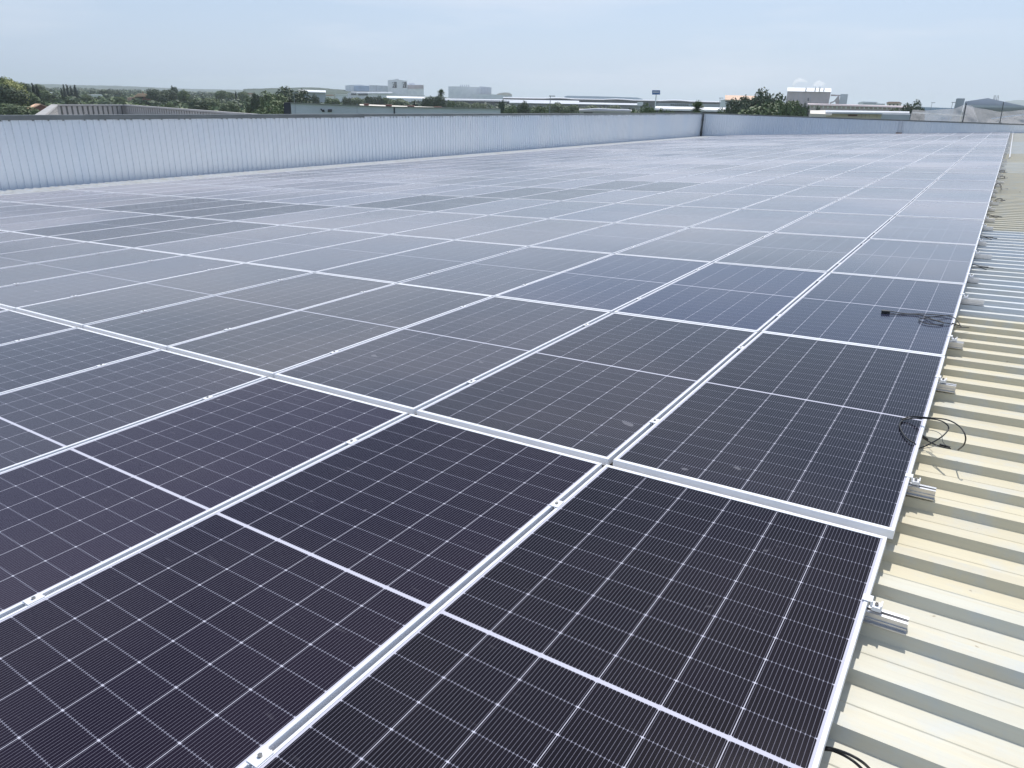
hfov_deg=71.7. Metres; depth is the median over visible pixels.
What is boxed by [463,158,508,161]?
solar panel
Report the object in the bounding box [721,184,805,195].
solar panel
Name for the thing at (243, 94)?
tree
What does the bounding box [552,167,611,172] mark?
solar panel
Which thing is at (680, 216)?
solar panel
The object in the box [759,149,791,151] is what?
solar panel
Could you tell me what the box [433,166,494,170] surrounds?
solar panel
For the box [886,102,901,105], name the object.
house
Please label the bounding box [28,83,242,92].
hills
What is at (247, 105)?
tree
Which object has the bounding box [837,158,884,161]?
solar panel
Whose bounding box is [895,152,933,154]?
solar panel
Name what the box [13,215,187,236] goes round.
solar panel
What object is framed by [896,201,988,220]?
solar panel
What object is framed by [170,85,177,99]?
tree
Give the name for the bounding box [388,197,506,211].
solar panel
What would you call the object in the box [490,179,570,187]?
solar panel
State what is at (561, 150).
solar panel
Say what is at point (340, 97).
house
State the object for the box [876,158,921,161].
solar panel
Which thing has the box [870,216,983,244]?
solar panel
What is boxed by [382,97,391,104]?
tree
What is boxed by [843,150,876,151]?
solar panel
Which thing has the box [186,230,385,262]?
solar panel
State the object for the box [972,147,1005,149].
solar panel
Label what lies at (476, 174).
solar panel
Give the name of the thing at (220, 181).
solar panel
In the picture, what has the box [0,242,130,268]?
solar panel
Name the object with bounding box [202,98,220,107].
tree
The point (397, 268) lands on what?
solar panel
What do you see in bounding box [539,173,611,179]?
solar panel
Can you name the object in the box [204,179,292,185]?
solar panel
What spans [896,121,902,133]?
downpipe
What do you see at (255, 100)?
tree
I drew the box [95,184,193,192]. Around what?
solar panel
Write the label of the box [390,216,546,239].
solar panel
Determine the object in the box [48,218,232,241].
solar panel
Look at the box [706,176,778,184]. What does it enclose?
solar panel
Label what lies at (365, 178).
solar panel
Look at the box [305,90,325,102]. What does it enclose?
warehouse
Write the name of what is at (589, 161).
solar panel
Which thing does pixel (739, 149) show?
solar panel
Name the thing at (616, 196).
solar panel
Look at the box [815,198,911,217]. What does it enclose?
solar panel
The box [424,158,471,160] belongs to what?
solar panel
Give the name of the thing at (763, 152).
solar panel
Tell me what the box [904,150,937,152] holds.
solar panel
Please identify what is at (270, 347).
solar panel
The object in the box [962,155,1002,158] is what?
solar panel
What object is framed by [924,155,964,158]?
solar panel
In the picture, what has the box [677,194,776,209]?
solar panel
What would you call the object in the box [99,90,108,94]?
tree
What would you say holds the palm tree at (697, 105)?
on the ground
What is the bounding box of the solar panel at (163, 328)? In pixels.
[83,273,394,350]
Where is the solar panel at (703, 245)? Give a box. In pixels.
[615,228,771,262]
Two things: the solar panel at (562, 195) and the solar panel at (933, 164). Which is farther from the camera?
the solar panel at (933, 164)
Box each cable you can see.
[824,746,869,767]
[881,310,968,327]
[899,416,965,450]
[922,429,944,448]
[971,264,992,269]
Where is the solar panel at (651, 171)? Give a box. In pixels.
[617,168,681,174]
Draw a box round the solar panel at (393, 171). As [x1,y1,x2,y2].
[359,169,424,174]
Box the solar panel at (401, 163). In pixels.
[388,161,436,164]
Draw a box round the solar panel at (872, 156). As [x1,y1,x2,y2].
[851,155,892,157]
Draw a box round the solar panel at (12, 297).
[0,255,242,310]
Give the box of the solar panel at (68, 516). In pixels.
[0,377,407,618]
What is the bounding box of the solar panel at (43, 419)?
[0,349,266,471]
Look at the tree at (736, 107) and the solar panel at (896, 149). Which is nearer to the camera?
the solar panel at (896, 149)
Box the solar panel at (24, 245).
[0,237,81,253]
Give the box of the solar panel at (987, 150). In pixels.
[970,150,1004,151]
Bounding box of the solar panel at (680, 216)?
[615,206,738,227]
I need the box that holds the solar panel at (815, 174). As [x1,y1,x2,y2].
[782,171,842,177]
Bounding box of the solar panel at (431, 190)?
[388,185,483,194]
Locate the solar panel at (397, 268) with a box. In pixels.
[315,240,526,283]
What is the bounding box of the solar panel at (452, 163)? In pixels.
[428,162,477,164]
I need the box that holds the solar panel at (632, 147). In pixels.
[617,146,647,147]
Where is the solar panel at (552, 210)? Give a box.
[489,201,613,218]
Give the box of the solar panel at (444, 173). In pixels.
[416,170,481,175]
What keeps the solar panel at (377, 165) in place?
on the rail
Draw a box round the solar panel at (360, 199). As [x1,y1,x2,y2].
[304,193,418,206]
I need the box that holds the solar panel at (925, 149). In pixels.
[909,148,941,149]
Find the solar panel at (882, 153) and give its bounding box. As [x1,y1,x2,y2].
[862,152,900,154]
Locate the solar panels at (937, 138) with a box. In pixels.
[582,132,1009,147]
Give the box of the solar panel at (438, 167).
[410,165,465,169]
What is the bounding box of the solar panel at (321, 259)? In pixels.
[247,235,453,272]
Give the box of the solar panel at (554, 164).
[527,163,583,166]
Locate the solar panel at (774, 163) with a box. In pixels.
[747,161,798,164]
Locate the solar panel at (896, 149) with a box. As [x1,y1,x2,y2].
[880,148,911,149]
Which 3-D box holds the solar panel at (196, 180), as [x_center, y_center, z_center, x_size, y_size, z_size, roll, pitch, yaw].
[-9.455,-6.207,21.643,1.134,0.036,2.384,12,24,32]
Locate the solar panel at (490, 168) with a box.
[460,166,525,170]
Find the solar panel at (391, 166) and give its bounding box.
[363,165,416,168]
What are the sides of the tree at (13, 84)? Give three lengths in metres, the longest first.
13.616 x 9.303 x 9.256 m
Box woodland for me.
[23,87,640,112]
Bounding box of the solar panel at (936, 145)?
[921,144,950,145]
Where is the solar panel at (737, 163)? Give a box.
[711,161,762,164]
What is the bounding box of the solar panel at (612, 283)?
[495,254,710,313]
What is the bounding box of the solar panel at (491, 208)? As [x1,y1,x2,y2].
[437,199,558,215]
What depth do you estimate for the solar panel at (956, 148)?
30.26 m
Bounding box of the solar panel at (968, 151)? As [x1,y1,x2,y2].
[936,150,970,152]
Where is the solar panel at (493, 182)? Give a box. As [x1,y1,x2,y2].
[451,178,532,185]
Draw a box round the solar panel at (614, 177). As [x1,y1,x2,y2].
[577,174,650,180]
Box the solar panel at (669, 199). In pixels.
[616,192,718,205]
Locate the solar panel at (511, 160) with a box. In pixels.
[488,159,534,161]
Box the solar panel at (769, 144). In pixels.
[755,144,783,145]
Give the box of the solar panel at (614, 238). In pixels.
[529,223,686,254]
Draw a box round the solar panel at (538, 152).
[521,151,554,152]
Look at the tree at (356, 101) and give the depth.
434.10 m
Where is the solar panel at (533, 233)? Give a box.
[457,219,612,246]
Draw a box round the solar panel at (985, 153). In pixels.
[967,152,1003,154]
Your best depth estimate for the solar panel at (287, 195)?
16.00 m
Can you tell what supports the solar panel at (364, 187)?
on the rail
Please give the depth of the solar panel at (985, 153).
26.50 m
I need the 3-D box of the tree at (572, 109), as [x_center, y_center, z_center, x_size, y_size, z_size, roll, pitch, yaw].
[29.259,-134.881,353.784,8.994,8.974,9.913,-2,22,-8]
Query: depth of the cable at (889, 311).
5.30 m
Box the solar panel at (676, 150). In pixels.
[661,150,691,151]
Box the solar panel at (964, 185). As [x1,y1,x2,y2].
[927,180,995,190]
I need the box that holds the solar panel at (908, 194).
[844,187,924,200]
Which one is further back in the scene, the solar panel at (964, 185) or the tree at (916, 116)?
the tree at (916, 116)
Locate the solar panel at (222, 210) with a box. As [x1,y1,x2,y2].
[156,202,297,217]
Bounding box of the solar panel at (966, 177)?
[937,173,997,180]
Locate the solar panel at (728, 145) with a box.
[714,144,741,145]
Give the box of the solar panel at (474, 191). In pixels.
[424,186,525,196]
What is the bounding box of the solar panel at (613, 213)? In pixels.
[549,204,673,223]
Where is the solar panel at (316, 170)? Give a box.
[290,168,356,172]
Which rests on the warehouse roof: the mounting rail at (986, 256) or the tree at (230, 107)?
the mounting rail at (986, 256)
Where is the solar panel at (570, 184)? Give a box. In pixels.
[528,180,611,188]
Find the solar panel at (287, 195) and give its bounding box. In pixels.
[230,190,346,201]
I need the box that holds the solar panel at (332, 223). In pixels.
[282,209,432,229]
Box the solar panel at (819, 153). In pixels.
[799,152,838,154]
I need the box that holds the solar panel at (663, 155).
[642,154,684,156]
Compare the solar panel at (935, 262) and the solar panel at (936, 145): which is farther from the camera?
the solar panel at (936, 145)
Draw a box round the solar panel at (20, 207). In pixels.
[0,204,57,211]
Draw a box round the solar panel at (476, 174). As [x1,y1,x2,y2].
[443,171,513,176]
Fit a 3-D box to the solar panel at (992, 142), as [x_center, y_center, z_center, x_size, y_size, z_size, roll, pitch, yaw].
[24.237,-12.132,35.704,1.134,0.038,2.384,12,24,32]
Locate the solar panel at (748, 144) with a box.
[734,144,762,145]
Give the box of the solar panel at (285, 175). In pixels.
[250,173,326,178]
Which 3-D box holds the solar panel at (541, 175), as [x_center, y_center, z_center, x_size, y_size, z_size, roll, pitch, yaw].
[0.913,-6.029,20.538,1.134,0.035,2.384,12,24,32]
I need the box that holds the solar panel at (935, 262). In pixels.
[830,239,976,285]
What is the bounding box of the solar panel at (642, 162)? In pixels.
[622,160,668,163]
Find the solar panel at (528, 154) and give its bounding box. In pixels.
[506,153,551,155]
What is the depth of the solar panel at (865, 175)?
18.04 m
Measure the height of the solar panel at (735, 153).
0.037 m
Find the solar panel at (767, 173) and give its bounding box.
[737,170,800,176]
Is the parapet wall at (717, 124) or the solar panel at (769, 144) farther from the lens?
the parapet wall at (717, 124)
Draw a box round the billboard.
[652,90,659,109]
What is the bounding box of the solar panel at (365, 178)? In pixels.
[325,175,406,180]
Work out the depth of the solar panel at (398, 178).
20.39 m
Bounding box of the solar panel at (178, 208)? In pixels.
[121,200,256,214]
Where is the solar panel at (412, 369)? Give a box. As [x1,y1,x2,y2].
[274,296,610,414]
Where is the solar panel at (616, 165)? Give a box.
[587,163,640,167]
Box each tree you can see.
[0,77,29,105]
[0,84,31,106]
[0,103,12,107]
[0,104,36,114]
[21,83,30,91]
[24,90,40,105]
[31,83,37,99]
[31,84,44,90]
[31,109,39,114]
[35,85,41,103]
[39,89,51,101]
[62,84,66,96]
[64,99,78,103]
[65,84,69,96]
[73,85,78,97]
[80,94,91,101]
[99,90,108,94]
[107,90,122,94]
[114,96,125,103]
[145,88,170,102]
[165,89,176,101]
[166,103,174,107]
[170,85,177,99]
[177,89,190,102]
[187,98,208,109]
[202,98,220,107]
[214,90,229,100]
[219,101,240,111]
[227,92,234,98]
[238,91,247,98]
[243,96,263,112]
[251,92,260,112]
[251,104,281,113]
[258,90,287,110]
[264,98,284,113]
[275,86,313,102]
[311,95,319,103]
[324,97,339,103]
[342,98,352,104]
[351,97,363,104]
[365,96,373,104]
[373,95,382,104]
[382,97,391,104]
[388,98,408,105]
[421,95,433,106]
[434,94,447,106]
[437,89,444,97]
[447,100,454,107]
[455,101,469,107]
[470,103,486,107]
[498,99,504,112]
[503,104,516,112]
[517,100,529,112]
[530,106,547,112]
[546,102,564,112]
[563,104,578,112]
[579,105,598,112]
[606,105,620,108]
[640,103,656,112]
[690,100,705,112]
[718,107,726,113]
[724,97,749,113]
[738,101,780,114]
[739,91,765,107]
[753,87,786,108]
[765,99,795,115]
[785,100,806,115]
[803,102,809,115]
[900,99,923,119]
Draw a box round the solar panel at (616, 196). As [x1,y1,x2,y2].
[563,190,663,203]
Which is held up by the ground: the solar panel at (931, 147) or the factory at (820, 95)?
the factory at (820, 95)
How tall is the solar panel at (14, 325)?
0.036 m
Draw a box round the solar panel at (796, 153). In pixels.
[774,152,808,154]
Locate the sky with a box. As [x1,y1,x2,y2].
[0,0,1023,110]
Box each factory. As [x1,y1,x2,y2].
[345,85,387,91]
[348,92,424,101]
[388,79,423,94]
[442,98,578,104]
[448,85,511,98]
[497,92,511,95]
[503,97,719,107]
[509,101,642,109]
[564,96,642,99]
[720,95,753,107]
[786,87,847,107]
[921,107,953,120]
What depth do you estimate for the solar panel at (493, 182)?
18.57 m
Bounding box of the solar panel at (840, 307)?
[761,273,964,355]
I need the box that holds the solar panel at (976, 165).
[953,163,1000,167]
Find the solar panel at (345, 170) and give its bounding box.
[308,168,374,172]
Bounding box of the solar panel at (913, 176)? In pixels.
[882,172,943,180]
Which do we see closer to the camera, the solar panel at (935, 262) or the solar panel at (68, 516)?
the solar panel at (68, 516)
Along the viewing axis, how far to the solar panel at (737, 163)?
24.11 m
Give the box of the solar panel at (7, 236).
[0,232,45,242]
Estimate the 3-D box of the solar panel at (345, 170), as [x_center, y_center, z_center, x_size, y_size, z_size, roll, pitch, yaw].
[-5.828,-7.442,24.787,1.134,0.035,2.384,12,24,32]
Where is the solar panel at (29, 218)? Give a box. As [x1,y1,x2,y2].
[0,209,118,224]
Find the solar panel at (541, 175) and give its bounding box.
[504,172,576,178]
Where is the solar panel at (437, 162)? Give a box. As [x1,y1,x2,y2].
[403,161,462,164]
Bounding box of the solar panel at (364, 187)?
[317,182,412,191]
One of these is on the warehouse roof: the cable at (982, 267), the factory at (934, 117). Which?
the cable at (982, 267)
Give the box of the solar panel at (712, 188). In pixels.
[668,183,752,193]
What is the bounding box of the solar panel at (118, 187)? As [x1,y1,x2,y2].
[70,183,167,190]
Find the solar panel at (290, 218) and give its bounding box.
[236,207,384,224]
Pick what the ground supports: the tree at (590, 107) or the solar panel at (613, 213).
the tree at (590, 107)
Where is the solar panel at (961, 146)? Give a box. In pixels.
[945,145,976,147]
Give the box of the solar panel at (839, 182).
[807,178,879,187]
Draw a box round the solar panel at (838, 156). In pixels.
[816,155,858,157]
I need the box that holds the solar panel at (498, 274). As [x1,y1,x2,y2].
[398,247,611,296]
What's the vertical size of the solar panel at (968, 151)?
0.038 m
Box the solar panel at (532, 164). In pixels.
[502,162,552,166]
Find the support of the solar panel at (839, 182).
on the rail
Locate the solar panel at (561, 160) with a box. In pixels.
[542,159,588,162]
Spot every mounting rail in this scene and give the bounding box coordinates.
[863,605,908,635]
[906,482,935,500]
[936,382,956,392]
[948,340,963,348]
[961,298,983,305]
[967,277,978,282]
[974,254,991,258]
[978,241,986,245]
[982,226,992,229]
[985,218,994,221]
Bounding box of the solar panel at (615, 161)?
[590,159,638,162]
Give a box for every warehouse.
[35,104,252,114]
[284,102,500,113]
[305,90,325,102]
[579,108,631,112]
[655,106,725,112]
[809,110,910,119]
[951,95,1023,123]
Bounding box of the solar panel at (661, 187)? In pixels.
[619,182,702,191]
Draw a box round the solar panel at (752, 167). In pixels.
[722,165,781,169]
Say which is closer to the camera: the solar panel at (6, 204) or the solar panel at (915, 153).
the solar panel at (6, 204)
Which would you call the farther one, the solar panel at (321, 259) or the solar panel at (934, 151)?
the solar panel at (934, 151)
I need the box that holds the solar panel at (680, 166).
[653,164,709,168]
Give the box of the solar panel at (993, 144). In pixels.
[978,143,1006,144]
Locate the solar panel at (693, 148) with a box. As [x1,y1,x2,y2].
[679,148,708,149]
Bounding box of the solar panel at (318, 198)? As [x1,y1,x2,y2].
[265,192,381,203]
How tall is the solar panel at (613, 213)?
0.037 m
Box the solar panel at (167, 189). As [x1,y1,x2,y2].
[116,185,220,193]
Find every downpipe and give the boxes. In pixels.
[700,113,703,135]
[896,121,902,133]
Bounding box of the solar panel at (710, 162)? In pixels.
[681,160,727,164]
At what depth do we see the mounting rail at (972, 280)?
6.70 m
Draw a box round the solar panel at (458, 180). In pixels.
[416,177,498,184]
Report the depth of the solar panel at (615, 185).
16.74 m
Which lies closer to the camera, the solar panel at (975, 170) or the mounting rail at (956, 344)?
the mounting rail at (956, 344)
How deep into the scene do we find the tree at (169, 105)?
254.19 m
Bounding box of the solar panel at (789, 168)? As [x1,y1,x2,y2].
[763,165,818,170]
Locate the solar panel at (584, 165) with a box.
[557,163,615,167]
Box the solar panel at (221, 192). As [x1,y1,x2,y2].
[171,187,279,197]
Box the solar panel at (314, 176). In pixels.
[272,173,349,179]
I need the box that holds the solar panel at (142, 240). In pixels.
[91,221,278,247]
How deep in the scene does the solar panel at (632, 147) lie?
40.43 m
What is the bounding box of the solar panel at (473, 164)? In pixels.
[455,162,504,165]
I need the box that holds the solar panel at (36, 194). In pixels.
[0,190,86,198]
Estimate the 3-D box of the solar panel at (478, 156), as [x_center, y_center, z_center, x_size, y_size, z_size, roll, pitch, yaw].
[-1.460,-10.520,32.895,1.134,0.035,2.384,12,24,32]
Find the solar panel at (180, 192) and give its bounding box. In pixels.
[144,186,251,195]
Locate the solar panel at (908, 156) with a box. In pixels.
[887,155,928,157]
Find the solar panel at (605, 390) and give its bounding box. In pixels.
[417,313,757,464]
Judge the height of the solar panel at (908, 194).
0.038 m
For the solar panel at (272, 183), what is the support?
on the mounting rail at (989, 220)
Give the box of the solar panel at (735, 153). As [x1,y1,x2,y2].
[718,152,752,153]
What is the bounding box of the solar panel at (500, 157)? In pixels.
[483,156,517,157]
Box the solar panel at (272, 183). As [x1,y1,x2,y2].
[231,180,322,186]
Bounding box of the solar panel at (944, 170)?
[896,167,950,173]
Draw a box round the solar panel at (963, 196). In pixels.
[913,189,992,202]
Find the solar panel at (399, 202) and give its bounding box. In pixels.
[342,195,459,208]
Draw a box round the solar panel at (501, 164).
[474,162,532,165]
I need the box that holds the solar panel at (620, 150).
[604,149,635,150]
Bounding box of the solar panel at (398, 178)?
[356,175,435,181]
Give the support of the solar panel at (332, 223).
on the mounting rail at (986, 256)
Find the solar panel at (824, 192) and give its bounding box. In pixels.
[780,186,862,197]
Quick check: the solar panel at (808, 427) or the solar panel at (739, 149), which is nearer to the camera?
the solar panel at (808, 427)
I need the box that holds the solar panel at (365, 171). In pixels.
[338,169,404,173]
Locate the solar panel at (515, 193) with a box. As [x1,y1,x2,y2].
[467,187,565,198]
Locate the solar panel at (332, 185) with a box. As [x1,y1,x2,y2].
[284,181,382,189]
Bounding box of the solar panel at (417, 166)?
[382,165,445,168]
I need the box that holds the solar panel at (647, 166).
[618,164,674,167]
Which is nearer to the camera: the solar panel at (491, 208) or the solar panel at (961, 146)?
the solar panel at (491, 208)
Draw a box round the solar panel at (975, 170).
[946,167,999,173]
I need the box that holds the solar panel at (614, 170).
[582,168,648,173]
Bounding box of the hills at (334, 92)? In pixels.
[243,87,350,97]
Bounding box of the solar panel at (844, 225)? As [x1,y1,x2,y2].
[774,213,892,239]
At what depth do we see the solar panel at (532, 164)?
26.03 m
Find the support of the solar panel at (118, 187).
on the mounting rail at (987, 228)
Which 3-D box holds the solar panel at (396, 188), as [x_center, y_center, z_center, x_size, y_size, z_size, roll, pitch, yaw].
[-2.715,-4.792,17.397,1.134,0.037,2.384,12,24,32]
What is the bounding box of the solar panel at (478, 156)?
[461,156,495,157]
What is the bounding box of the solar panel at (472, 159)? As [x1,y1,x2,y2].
[448,158,495,160]
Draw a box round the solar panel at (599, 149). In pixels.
[584,149,615,150]
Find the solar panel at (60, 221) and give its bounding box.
[0,211,153,231]
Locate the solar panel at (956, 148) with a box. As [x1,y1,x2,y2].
[940,148,973,149]
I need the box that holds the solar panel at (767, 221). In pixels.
[690,209,811,232]
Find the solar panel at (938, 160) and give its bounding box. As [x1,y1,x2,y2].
[916,158,960,162]
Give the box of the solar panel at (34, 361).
[0,328,160,393]
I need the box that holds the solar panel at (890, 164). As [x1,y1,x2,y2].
[864,162,913,166]
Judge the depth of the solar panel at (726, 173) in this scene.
19.90 m
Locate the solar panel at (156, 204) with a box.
[93,198,223,211]
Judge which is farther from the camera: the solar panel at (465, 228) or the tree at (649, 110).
the tree at (649, 110)
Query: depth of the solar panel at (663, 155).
30.35 m
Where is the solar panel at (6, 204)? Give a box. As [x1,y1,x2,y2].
[0,202,29,206]
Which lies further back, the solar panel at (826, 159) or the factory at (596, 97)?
the factory at (596, 97)
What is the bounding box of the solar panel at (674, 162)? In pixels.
[647,160,700,163]
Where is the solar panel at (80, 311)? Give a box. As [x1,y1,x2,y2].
[15,263,312,328]
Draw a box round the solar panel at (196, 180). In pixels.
[155,177,239,183]
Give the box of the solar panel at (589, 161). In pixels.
[561,159,610,162]
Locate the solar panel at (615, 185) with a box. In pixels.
[571,181,655,189]
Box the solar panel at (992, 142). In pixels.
[979,142,1006,143]
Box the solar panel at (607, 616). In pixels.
[254,464,886,767]
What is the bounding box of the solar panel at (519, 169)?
[488,167,550,171]
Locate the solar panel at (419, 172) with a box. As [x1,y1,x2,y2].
[383,170,455,174]
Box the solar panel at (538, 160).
[514,159,560,161]
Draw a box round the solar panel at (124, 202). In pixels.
[64,196,191,208]
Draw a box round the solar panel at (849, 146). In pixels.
[835,146,864,147]
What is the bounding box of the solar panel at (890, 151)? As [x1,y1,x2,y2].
[873,150,906,151]
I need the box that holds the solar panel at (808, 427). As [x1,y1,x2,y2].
[613,332,944,538]
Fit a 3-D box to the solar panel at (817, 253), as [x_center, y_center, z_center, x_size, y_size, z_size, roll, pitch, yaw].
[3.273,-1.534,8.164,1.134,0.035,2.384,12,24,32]
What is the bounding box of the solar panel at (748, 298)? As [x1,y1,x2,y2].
[614,263,826,334]
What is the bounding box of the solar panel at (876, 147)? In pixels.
[861,146,890,147]
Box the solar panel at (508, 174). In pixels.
[472,172,546,177]
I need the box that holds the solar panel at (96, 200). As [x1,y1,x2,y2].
[38,194,161,205]
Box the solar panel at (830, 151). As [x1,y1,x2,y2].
[814,150,846,151]
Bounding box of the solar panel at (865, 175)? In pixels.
[830,172,893,179]
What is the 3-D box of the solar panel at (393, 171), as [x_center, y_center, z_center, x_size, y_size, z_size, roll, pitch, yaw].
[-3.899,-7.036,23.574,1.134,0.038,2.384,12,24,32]
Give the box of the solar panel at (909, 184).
[866,179,935,189]
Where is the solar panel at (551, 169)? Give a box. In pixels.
[517,167,583,171]
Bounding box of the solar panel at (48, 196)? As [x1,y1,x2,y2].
[0,191,111,201]
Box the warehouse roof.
[0,133,1023,767]
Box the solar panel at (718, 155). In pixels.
[697,154,739,156]
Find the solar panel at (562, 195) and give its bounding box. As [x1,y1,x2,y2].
[512,189,614,200]
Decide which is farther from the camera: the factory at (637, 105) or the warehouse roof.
the factory at (637, 105)
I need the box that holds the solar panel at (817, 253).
[714,233,866,273]
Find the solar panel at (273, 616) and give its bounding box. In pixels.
[0,414,601,767]
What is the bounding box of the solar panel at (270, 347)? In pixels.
[167,283,491,377]
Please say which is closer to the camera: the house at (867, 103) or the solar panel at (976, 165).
the solar panel at (976, 165)
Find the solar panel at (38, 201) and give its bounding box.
[14,193,136,203]
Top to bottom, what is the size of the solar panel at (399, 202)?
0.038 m
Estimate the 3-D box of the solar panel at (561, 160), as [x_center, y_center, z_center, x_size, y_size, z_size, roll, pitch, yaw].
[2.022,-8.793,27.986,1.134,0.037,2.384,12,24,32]
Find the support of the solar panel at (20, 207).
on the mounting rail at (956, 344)
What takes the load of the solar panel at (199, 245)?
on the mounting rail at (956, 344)
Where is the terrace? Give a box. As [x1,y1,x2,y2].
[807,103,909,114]
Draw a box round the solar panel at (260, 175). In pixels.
[230,172,301,177]
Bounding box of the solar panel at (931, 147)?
[916,146,945,147]
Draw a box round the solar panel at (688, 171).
[654,169,717,174]
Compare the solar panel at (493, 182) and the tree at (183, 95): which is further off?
the tree at (183, 95)
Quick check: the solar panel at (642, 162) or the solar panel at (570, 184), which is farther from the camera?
the solar panel at (642, 162)
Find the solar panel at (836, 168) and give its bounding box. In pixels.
[804,166,861,171]
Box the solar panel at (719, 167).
[687,165,742,169]
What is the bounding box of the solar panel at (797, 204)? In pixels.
[742,196,841,212]
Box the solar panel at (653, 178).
[617,175,692,181]
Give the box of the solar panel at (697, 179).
[660,175,733,182]
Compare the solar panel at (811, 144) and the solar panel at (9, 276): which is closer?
the solar panel at (9, 276)
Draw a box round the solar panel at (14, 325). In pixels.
[0,310,76,344]
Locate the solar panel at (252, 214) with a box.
[193,204,340,220]
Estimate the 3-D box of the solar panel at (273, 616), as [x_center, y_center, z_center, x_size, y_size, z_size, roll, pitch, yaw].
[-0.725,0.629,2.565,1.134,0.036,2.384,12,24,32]
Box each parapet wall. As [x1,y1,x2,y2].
[0,113,702,190]
[702,113,1023,135]
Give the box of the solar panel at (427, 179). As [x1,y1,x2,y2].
[384,176,464,183]
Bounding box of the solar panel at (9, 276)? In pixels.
[0,248,183,286]
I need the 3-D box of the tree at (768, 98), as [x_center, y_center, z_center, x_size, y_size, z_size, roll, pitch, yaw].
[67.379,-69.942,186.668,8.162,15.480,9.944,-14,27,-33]
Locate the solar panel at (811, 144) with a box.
[797,144,826,145]
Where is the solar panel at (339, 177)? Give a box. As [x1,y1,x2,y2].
[298,174,377,180]
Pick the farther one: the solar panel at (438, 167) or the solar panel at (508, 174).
the solar panel at (438, 167)
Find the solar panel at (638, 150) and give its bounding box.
[626,149,655,151]
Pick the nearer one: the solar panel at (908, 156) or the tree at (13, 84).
the solar panel at (908, 156)
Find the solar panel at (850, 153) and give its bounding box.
[830,152,869,154]
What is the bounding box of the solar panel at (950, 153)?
[930,152,967,154]
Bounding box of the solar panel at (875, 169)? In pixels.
[848,166,904,172]
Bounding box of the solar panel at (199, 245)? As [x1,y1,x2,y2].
[135,225,327,254]
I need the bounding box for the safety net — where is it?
[913,112,1023,123]
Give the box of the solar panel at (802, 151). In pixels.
[786,150,818,151]
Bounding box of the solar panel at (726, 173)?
[696,170,759,175]
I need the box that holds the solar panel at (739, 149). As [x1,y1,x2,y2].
[724,148,753,149]
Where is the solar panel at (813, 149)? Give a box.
[798,148,828,149]
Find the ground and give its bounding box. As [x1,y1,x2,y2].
[49,88,962,121]
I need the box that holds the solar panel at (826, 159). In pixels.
[804,158,847,161]
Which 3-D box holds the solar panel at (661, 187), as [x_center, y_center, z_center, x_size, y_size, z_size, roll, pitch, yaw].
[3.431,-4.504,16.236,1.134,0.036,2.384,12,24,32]
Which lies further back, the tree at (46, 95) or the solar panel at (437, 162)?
the tree at (46, 95)
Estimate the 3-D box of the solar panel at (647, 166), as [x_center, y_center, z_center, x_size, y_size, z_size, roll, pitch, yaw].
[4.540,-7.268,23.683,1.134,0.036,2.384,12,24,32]
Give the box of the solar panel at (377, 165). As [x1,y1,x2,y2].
[338,164,396,167]
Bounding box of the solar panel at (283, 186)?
[257,181,350,188]
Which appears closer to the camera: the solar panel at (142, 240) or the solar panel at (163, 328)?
the solar panel at (163, 328)
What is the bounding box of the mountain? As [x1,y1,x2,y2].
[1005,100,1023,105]
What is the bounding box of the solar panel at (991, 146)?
[976,145,1005,146]
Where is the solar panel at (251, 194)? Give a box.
[198,189,309,199]
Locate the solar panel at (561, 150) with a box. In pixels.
[546,149,576,150]
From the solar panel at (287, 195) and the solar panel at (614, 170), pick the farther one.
the solar panel at (614, 170)
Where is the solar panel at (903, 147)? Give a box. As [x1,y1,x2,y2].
[888,146,917,147]
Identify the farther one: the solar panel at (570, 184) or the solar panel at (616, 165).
the solar panel at (616, 165)
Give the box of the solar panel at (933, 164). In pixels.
[906,162,955,167]
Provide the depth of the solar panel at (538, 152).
36.58 m
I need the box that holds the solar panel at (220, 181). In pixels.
[178,178,266,184]
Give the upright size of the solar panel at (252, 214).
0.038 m
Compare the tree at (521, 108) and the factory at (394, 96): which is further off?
the factory at (394, 96)
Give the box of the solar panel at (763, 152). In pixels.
[746,152,780,153]
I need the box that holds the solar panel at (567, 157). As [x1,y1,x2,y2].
[545,156,590,158]
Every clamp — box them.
[23,593,44,606]
[246,746,273,767]
[345,438,357,445]
[467,379,476,384]
[549,500,563,511]
[649,418,659,426]
[862,593,883,612]
[905,473,920,485]
[935,375,946,382]
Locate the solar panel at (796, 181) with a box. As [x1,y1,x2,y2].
[755,177,827,185]
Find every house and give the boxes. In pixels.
[27,104,47,110]
[127,92,150,100]
[335,94,347,101]
[858,102,884,104]
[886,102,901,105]
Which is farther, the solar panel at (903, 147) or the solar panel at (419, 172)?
the solar panel at (903, 147)
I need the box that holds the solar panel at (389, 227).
[333,212,486,234]
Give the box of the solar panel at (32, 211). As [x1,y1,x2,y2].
[0,206,86,217]
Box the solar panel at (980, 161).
[957,159,1001,162]
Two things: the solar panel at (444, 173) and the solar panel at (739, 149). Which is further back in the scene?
the solar panel at (739, 149)
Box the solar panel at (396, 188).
[349,184,443,192]
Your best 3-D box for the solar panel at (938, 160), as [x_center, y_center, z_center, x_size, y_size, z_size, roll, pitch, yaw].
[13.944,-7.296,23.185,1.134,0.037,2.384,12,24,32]

